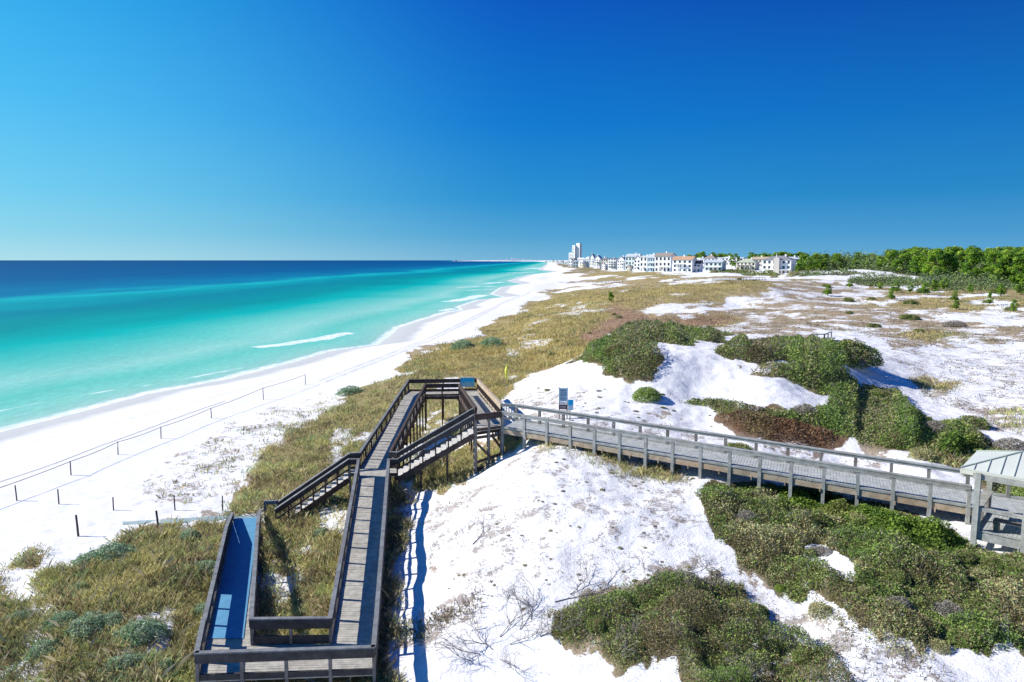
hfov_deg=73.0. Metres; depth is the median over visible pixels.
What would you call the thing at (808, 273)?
coastal scrub
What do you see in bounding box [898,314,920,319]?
green shrub
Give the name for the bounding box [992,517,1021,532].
bench
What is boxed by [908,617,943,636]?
green shrub
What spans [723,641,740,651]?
grey shrub
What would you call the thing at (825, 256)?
pine tree
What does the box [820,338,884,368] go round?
shrub
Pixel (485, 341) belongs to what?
blue green shrub
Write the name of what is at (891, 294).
pine tree
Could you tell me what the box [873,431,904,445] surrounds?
green shrub
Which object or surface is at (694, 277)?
dune grass
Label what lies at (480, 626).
dead branch
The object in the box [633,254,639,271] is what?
beach house
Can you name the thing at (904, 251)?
pine tree
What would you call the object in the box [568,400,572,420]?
warning sign
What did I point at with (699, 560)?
dead branch
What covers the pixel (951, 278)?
coastal scrub
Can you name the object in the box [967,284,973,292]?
pine tree
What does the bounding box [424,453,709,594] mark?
sparse tufts
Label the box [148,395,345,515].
sparse tufts
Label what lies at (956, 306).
pine tree
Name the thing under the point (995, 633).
shrub
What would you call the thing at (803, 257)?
pine tree
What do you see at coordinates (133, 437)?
rope
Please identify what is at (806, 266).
pine tree
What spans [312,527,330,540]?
blue green shrub
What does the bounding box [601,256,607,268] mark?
beach house
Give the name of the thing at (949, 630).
green shrub
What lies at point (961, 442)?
bright shrubs
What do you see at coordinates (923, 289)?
pine tree
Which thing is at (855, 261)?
pine tree
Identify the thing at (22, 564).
mixed grass
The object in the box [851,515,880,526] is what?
green shrub
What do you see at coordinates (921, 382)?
dune grass
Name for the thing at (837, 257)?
pine tree
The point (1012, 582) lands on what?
scrub thicket
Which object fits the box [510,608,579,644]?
dead branch
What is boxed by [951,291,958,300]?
pine tree
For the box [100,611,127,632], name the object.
blue green shrub
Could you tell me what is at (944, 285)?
pine tree
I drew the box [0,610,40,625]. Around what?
blue green shrub
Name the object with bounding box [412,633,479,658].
dead branch
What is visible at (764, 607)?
shrub
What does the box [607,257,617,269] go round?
beach house
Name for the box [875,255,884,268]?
pine tree
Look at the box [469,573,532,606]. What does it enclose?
dead branch
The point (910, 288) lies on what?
pine tree
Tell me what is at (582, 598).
dead branch
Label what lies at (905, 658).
sparse tufts
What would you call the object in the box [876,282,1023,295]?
dune grass
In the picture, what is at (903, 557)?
shrub
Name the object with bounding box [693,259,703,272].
beach house
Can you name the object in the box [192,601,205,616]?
blue green shrub
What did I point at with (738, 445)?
green shrub
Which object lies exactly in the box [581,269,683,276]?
dune grass
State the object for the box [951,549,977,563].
shrub
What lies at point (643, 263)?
beach house
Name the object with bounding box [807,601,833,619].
tan shrub
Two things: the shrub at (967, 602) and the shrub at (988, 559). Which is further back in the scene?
the shrub at (988, 559)
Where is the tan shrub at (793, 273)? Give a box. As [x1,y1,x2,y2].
[786,271,799,275]
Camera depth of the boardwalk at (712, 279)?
253.32 m
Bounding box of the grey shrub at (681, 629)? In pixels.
[671,621,693,636]
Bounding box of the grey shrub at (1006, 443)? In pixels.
[992,437,1023,450]
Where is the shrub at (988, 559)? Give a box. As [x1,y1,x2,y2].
[976,556,1004,571]
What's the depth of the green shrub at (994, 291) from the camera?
219.87 m
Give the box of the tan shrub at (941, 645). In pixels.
[926,637,951,654]
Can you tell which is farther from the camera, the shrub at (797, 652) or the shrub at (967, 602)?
the shrub at (967, 602)
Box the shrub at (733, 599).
[726,597,746,610]
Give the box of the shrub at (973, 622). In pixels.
[963,620,1000,642]
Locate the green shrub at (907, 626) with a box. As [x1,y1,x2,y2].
[887,618,927,639]
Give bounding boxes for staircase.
[264,452,349,520]
[396,408,474,490]
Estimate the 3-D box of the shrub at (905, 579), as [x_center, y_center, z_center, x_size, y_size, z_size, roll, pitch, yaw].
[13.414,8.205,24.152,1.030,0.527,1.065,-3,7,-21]
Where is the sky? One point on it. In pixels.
(130, 129)
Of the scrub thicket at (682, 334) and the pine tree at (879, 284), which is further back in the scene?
the pine tree at (879, 284)
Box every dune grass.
[394,277,779,407]
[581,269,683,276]
[594,271,815,281]
[841,294,1023,310]
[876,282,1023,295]
[887,328,972,340]
[907,373,963,391]
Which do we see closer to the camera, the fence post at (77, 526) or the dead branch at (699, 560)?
the dead branch at (699, 560)
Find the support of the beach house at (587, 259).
on the ground at (140, 464)
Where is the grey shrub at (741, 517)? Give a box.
[734,512,753,521]
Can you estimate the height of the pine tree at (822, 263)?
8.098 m
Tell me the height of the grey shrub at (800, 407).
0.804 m
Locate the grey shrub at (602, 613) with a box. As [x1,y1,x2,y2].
[592,608,610,616]
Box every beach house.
[573,260,577,266]
[585,257,589,266]
[590,254,595,266]
[594,255,602,268]
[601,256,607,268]
[601,264,607,269]
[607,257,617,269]
[617,255,624,269]
[625,253,641,270]
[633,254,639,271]
[639,255,647,271]
[647,253,654,271]
[654,251,675,271]
[672,255,696,272]
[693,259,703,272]
[697,257,706,268]
[704,254,717,259]
[704,258,726,271]
[717,256,746,267]
[736,257,758,269]
[753,256,768,267]
[762,254,795,272]
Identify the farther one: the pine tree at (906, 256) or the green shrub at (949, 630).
the pine tree at (906, 256)
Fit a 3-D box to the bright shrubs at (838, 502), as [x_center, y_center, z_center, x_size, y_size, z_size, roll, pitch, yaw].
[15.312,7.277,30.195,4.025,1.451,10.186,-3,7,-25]
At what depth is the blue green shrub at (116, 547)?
32.14 m
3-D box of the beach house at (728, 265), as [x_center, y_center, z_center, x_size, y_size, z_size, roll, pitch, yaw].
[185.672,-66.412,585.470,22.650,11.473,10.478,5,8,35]
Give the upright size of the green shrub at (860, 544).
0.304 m
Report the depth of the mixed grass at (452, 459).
41.32 m
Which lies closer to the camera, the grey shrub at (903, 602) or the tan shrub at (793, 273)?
the grey shrub at (903, 602)
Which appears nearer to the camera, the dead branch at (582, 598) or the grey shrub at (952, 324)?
the dead branch at (582, 598)
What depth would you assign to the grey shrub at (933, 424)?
43.22 m
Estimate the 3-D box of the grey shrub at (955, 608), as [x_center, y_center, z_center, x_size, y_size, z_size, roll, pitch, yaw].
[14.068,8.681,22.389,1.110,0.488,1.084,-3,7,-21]
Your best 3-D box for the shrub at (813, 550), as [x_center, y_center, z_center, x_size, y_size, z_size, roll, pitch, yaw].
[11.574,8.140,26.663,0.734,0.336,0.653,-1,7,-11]
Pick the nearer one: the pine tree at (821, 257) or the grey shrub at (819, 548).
the grey shrub at (819, 548)
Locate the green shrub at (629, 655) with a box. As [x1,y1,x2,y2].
[621,647,638,658]
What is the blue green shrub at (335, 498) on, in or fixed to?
on the ground at (140, 464)
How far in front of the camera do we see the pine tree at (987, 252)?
338.17 m
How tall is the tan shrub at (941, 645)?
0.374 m
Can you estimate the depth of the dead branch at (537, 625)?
23.34 m
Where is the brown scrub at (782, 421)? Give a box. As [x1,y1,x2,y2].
[717,408,847,450]
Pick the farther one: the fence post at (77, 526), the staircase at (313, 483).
the staircase at (313, 483)
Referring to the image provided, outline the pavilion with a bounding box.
[960,450,1023,555]
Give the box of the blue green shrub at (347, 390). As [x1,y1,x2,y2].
[334,385,365,395]
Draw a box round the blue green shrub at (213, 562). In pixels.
[189,559,224,576]
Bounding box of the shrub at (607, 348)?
[600,343,649,358]
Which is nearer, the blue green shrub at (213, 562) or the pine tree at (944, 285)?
the blue green shrub at (213, 562)
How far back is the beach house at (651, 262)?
514.24 m
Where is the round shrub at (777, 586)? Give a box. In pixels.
[774,584,785,591]
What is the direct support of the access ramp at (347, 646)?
on the ground at (140, 464)
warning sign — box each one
[559,388,567,418]
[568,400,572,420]
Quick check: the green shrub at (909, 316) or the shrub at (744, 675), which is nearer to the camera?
the shrub at (744, 675)
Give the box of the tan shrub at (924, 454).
[907,447,935,461]
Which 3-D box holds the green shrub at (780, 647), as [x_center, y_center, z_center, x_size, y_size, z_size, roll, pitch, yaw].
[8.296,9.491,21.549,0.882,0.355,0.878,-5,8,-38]
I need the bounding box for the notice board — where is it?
[460,377,473,386]
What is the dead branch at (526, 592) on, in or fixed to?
on the ground at (140, 464)
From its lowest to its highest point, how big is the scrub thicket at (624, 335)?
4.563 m
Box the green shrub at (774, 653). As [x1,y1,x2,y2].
[757,648,778,662]
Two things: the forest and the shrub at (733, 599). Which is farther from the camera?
the forest
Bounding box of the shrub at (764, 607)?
[742,602,770,620]
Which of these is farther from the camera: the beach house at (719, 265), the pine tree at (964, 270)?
the beach house at (719, 265)
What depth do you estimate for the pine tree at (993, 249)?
368.50 m
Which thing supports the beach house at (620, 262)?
on the ground at (140, 464)
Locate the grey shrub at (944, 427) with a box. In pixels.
[930,426,949,432]
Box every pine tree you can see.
[608,292,614,300]
[728,253,740,266]
[746,252,754,258]
[796,254,805,270]
[801,257,812,269]
[808,253,822,270]
[816,254,827,267]
[818,258,827,268]
[823,253,829,265]
[824,284,832,295]
[830,253,841,268]
[838,256,847,268]
[850,258,857,268]
[853,252,863,266]
[862,258,871,268]
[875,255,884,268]
[878,281,882,288]
[883,249,898,269]
[889,288,895,299]
[891,281,900,291]
[892,255,904,272]
[898,249,906,254]
[900,252,911,272]
[906,249,926,275]
[907,283,913,291]
[919,248,939,276]
[920,282,929,293]
[923,248,948,274]
[930,279,939,290]
[939,278,950,287]
[941,250,959,275]
[943,246,956,266]
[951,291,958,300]
[952,252,968,272]
[953,300,960,308]
[958,249,974,261]
[959,256,977,277]
[962,250,983,279]
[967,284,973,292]
[968,245,980,256]
[980,247,995,263]
[980,250,993,268]
[982,251,996,280]
[983,250,1003,276]
[986,292,993,303]
[990,257,1013,281]
[993,255,1017,281]
[996,283,1006,295]
[1000,251,1020,276]
[1008,256,1023,286]
[1010,299,1019,310]
[1014,281,1023,293]
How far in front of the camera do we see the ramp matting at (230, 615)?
28.97 m
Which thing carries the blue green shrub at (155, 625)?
on the ground at (140, 464)
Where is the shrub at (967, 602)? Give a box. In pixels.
[962,597,988,610]
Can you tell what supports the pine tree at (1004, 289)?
on the ground at (140, 464)
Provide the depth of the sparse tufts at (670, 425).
42.22 m
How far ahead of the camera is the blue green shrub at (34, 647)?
23.97 m
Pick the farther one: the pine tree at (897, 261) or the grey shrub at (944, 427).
the pine tree at (897, 261)
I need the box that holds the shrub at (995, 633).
[967,620,1006,642]
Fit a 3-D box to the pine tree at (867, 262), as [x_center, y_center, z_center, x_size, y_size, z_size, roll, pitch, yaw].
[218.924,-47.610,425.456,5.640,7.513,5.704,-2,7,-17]
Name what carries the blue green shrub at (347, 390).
on the ground at (140, 464)
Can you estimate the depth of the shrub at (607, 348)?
56.81 m
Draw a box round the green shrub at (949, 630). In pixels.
[942,627,982,647]
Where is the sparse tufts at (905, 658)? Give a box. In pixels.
[744,587,954,681]
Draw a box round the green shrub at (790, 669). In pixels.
[772,662,799,680]
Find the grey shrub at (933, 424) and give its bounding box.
[924,420,945,430]
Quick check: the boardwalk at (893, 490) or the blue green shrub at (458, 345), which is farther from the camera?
the blue green shrub at (458, 345)
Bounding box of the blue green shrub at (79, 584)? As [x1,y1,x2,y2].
[68,582,90,591]
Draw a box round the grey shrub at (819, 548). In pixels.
[811,545,832,556]
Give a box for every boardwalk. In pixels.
[501,403,1023,524]
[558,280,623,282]
[711,277,766,280]
[812,331,835,339]
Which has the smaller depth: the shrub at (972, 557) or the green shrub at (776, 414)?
the shrub at (972, 557)
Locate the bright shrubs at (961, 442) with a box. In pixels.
[922,428,984,461]
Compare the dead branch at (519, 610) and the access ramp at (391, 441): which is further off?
the access ramp at (391, 441)
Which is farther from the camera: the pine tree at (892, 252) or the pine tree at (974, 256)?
the pine tree at (892, 252)
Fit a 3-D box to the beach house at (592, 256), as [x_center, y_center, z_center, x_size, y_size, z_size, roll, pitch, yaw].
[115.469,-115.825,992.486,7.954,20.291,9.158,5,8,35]
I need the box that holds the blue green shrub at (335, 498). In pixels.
[320,495,343,506]
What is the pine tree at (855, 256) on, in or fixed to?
on the ground at (140, 464)
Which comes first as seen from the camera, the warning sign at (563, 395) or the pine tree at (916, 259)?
the warning sign at (563, 395)
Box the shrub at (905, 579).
[880,568,911,585]
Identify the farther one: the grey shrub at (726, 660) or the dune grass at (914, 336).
the dune grass at (914, 336)
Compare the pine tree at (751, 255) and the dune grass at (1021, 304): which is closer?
the dune grass at (1021, 304)
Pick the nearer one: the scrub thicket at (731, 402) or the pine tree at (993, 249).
the scrub thicket at (731, 402)
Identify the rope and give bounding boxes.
[0,375,302,487]
[0,402,220,481]
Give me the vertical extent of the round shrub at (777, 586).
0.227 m
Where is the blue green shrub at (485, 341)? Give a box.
[480,336,503,346]
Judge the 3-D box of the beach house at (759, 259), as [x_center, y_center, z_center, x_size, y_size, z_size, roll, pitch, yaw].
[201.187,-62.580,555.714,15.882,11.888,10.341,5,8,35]
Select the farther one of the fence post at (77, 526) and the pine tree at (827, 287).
the pine tree at (827, 287)
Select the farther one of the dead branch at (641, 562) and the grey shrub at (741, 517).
the grey shrub at (741, 517)
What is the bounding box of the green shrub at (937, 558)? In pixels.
[922,554,960,572]
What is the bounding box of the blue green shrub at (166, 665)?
[152,658,174,670]
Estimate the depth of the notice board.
56.50 m
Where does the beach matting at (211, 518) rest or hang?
on the ground at (140, 464)
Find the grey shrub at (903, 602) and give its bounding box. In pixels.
[885,595,912,610]
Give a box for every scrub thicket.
[541,563,855,681]
[577,323,664,383]
[610,318,734,345]
[681,396,854,435]
[689,482,1023,666]
[713,333,853,392]
[717,269,782,275]
[789,370,994,451]
[981,480,1023,499]
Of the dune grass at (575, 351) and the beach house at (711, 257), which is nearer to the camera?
the dune grass at (575, 351)
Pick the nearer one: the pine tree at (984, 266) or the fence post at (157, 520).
the fence post at (157, 520)
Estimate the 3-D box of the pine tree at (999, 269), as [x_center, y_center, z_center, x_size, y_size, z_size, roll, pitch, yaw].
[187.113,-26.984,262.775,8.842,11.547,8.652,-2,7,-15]
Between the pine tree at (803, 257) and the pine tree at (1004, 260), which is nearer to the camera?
the pine tree at (1004, 260)
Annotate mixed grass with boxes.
[0,356,508,681]
[0,541,126,631]
[365,496,419,681]
[388,441,479,536]
[402,434,692,505]
[907,437,1017,480]
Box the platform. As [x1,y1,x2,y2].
[473,411,502,474]
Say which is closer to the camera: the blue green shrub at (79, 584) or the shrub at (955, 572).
the shrub at (955, 572)
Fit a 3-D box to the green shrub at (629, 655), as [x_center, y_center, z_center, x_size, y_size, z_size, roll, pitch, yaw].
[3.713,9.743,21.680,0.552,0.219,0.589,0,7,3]
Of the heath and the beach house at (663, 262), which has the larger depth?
the beach house at (663, 262)
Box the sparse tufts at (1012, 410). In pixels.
[980,406,1023,430]
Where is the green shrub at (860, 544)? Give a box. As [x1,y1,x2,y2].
[858,540,873,547]
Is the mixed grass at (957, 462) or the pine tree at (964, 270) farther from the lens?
the pine tree at (964, 270)
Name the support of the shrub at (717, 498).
on the ground at (140, 464)
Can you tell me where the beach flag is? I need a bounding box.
[505,360,507,382]
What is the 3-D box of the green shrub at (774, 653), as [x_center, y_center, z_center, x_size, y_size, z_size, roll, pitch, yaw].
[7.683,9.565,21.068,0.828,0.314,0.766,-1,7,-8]
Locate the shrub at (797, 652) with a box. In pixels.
[791,645,819,665]
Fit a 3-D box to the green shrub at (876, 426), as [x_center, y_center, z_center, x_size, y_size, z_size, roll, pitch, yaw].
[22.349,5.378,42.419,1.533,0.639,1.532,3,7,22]
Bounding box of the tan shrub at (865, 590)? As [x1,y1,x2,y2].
[858,585,876,597]
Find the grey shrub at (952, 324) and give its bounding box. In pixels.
[940,320,966,327]
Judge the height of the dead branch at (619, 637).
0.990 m
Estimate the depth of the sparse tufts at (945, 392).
108.35 m
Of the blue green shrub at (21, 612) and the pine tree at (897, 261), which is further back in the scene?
the pine tree at (897, 261)
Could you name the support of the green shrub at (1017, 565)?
on the ground at (140, 464)
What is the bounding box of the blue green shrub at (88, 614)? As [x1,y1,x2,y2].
[60,610,108,642]
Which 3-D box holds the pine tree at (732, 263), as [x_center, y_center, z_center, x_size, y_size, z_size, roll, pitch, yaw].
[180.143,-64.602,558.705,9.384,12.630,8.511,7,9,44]
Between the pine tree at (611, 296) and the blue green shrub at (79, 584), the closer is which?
the blue green shrub at (79, 584)
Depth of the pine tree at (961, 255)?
318.05 m
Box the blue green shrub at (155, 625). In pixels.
[112,618,174,650]
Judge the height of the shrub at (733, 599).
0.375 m
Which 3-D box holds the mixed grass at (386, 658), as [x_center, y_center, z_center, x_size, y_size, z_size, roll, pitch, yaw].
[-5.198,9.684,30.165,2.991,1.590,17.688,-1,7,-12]
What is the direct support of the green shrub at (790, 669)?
on the ground at (140, 464)
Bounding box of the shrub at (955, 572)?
[940,567,968,579]
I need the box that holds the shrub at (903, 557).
[886,547,922,567]
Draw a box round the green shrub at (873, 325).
[867,323,881,327]
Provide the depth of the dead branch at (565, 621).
23.38 m
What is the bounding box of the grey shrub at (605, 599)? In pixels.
[594,595,615,604]
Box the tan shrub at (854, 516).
[849,511,870,523]
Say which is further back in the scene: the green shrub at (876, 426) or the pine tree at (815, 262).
the pine tree at (815, 262)
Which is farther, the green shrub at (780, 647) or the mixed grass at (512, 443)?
the mixed grass at (512, 443)
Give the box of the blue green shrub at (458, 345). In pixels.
[449,339,474,350]
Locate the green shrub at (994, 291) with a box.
[987,288,1006,293]
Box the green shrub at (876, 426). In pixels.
[864,423,883,430]
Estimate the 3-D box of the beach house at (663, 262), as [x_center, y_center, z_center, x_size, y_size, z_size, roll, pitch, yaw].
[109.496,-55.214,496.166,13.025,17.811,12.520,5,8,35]
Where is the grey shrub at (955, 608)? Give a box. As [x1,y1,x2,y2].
[928,599,967,619]
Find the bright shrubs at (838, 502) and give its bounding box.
[761,483,985,560]
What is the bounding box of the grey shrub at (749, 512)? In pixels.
[738,510,759,519]
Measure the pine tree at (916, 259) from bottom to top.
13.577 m
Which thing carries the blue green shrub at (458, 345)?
on the ground at (140, 464)
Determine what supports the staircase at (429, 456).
on the ground at (140, 464)
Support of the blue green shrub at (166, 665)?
on the ground at (140, 464)
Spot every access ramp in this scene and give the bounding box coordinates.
[194,459,390,681]
[348,378,502,497]
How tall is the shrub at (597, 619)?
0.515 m
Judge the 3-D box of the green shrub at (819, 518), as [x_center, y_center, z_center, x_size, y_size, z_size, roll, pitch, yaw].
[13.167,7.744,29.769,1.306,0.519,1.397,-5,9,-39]
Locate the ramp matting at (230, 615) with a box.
[210,517,256,638]
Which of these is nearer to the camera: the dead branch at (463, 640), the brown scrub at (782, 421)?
the dead branch at (463, 640)
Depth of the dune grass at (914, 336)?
99.26 m
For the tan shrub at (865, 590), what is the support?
on the ground at (140, 464)
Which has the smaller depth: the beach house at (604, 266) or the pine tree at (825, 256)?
the pine tree at (825, 256)
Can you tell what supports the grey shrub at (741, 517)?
on the ground at (140, 464)
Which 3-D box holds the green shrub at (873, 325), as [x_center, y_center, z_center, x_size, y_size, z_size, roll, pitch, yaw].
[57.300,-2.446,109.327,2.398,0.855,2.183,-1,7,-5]
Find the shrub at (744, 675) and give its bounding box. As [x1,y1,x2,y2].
[731,668,753,681]
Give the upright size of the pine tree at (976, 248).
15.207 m
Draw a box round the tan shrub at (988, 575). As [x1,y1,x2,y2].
[967,568,994,581]
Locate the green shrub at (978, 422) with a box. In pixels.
[957,414,993,429]
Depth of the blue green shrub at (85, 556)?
31.98 m
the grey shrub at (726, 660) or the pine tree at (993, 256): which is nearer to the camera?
the grey shrub at (726, 660)
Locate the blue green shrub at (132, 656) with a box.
[97,652,149,678]
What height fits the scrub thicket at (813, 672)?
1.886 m
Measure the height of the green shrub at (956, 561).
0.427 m
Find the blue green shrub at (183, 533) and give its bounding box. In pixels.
[175,528,200,542]
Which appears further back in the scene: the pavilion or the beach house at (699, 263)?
the beach house at (699, 263)
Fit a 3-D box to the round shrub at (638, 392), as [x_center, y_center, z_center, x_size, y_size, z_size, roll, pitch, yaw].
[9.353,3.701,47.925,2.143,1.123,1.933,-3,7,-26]
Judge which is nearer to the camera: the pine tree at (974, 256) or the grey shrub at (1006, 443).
the grey shrub at (1006, 443)
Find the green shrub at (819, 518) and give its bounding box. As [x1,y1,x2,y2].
[803,513,832,526]
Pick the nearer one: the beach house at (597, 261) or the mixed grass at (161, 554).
the mixed grass at (161, 554)
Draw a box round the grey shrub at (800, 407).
[790,404,817,416]
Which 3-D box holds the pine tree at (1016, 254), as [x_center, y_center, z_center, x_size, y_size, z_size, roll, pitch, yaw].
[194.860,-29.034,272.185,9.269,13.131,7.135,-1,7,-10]
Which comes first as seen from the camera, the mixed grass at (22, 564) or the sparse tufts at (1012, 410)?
the mixed grass at (22, 564)
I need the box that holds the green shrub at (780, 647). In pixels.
[765,638,789,653]
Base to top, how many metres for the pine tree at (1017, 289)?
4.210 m
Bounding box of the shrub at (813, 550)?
[801,547,820,557]
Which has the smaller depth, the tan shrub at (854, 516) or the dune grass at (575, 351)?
the tan shrub at (854, 516)
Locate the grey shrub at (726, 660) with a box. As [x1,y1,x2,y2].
[725,654,757,673]
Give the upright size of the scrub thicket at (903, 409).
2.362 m
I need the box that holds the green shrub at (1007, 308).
[1003,306,1016,310]
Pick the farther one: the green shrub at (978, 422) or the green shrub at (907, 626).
the green shrub at (978, 422)
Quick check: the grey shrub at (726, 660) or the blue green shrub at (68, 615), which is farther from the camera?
the blue green shrub at (68, 615)
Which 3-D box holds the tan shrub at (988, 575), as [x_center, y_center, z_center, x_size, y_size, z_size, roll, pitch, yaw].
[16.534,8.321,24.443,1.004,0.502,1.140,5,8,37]
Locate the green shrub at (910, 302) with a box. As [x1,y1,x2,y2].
[903,300,918,303]
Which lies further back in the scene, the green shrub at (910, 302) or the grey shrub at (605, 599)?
the green shrub at (910, 302)
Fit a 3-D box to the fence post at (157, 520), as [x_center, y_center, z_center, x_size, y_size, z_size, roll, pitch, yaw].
[-18.582,9.499,36.278,0.160,1.279,0.106,-6,9,-43]
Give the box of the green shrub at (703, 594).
[693,589,715,600]
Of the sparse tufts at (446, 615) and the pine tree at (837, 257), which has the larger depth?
the pine tree at (837, 257)
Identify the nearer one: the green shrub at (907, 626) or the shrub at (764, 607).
the green shrub at (907, 626)
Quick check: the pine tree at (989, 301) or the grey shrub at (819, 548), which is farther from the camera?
the pine tree at (989, 301)
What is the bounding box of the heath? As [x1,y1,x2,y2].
[580,302,742,346]
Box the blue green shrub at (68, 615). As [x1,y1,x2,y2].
[40,610,76,633]
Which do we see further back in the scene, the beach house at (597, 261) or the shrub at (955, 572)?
the beach house at (597, 261)
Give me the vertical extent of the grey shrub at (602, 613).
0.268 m
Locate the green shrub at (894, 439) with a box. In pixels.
[877,435,906,447]
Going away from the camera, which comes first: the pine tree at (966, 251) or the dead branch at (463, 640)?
the dead branch at (463, 640)
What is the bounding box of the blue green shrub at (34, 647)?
[22,637,62,662]
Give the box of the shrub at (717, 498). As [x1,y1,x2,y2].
[707,493,725,502]
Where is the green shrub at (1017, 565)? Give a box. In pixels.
[999,560,1023,573]
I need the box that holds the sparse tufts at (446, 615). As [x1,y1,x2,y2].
[397,584,488,646]
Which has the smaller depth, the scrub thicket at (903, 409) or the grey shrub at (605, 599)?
the grey shrub at (605, 599)
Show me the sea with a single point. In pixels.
(77, 336)
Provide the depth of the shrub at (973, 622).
20.97 m
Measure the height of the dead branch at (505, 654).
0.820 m
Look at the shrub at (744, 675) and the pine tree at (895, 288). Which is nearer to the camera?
the shrub at (744, 675)
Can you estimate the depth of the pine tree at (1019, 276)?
245.19 m
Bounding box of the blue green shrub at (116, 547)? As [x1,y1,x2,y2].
[87,540,137,564]
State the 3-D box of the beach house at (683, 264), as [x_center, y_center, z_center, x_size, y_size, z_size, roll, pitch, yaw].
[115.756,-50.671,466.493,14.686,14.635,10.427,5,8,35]
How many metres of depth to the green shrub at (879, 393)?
52.04 m
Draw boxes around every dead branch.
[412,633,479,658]
[423,621,487,648]
[426,630,472,661]
[451,603,497,648]
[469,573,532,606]
[472,508,494,544]
[497,573,541,618]
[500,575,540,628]
[500,584,553,636]
[500,644,526,671]
[506,616,559,643]
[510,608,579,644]
[540,608,583,636]
[555,544,630,601]
[570,552,605,593]
[570,587,600,626]
[590,617,639,657]
[615,614,643,653]
[619,548,668,585]
[682,545,723,570]
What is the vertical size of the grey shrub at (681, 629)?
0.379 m
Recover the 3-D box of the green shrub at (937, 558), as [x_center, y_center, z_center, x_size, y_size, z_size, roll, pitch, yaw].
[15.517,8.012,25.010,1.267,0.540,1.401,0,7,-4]
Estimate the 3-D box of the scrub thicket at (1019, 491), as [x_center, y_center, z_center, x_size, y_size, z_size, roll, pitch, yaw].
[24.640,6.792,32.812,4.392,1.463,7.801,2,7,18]
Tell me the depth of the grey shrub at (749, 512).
29.86 m
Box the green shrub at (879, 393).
[866,388,890,397]
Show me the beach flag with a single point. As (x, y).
(506, 370)
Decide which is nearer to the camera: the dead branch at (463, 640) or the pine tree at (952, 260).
the dead branch at (463, 640)
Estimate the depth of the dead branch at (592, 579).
25.50 m
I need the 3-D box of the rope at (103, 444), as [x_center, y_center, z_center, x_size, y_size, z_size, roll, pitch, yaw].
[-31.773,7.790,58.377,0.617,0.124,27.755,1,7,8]
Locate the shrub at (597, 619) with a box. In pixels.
[583,614,612,634]
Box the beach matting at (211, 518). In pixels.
[122,515,256,524]
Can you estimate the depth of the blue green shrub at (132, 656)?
23.11 m
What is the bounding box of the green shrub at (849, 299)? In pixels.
[841,297,854,301]
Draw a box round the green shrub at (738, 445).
[727,442,752,449]
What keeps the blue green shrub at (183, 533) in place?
on the ground at (140, 464)
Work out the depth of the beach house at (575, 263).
1090.70 m
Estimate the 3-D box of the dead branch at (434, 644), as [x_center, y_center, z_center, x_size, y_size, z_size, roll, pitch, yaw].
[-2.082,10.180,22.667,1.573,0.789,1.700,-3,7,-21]
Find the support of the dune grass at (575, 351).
on the ground at (140, 464)
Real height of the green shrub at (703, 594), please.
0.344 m
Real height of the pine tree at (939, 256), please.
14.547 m
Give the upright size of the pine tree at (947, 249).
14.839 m
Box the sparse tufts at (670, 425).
[514,390,896,464]
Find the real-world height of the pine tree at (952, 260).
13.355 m
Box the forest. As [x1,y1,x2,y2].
[795,246,1018,283]
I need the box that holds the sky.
[0,0,1023,259]
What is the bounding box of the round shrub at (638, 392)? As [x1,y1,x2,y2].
[632,386,661,402]
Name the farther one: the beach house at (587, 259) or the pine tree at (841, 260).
the beach house at (587, 259)
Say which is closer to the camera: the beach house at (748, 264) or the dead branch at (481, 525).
the dead branch at (481, 525)
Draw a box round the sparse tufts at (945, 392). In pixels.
[597,276,1023,434]
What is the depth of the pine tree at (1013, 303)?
144.02 m
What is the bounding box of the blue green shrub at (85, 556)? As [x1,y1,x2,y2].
[71,551,101,564]
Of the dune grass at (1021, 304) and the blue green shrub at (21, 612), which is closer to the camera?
the blue green shrub at (21, 612)
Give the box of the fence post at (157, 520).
[155,510,158,526]
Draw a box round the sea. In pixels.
[0,260,550,431]
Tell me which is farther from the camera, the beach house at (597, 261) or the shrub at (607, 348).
the beach house at (597, 261)
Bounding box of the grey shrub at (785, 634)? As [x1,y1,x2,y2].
[772,631,795,646]
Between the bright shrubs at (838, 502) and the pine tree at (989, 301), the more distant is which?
the pine tree at (989, 301)
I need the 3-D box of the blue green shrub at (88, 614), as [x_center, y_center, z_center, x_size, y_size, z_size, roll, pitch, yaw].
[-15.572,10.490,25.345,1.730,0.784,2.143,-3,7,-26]
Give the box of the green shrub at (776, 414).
[768,410,783,419]
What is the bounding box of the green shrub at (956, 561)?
[935,554,963,568]
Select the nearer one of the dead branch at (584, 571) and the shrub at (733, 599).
the shrub at (733, 599)
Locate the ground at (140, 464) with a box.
[0,260,1023,681]
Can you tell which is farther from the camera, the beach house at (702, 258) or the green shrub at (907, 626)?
the beach house at (702, 258)
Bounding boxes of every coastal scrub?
[794,268,864,275]
[842,271,1023,290]
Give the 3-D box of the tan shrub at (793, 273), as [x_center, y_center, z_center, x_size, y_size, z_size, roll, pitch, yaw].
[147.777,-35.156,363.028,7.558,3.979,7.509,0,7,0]
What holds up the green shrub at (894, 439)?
on the ground at (140, 464)
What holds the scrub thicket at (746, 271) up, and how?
on the ground at (140, 464)
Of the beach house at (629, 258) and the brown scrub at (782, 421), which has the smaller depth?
the brown scrub at (782, 421)
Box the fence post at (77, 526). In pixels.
[75,515,79,536]

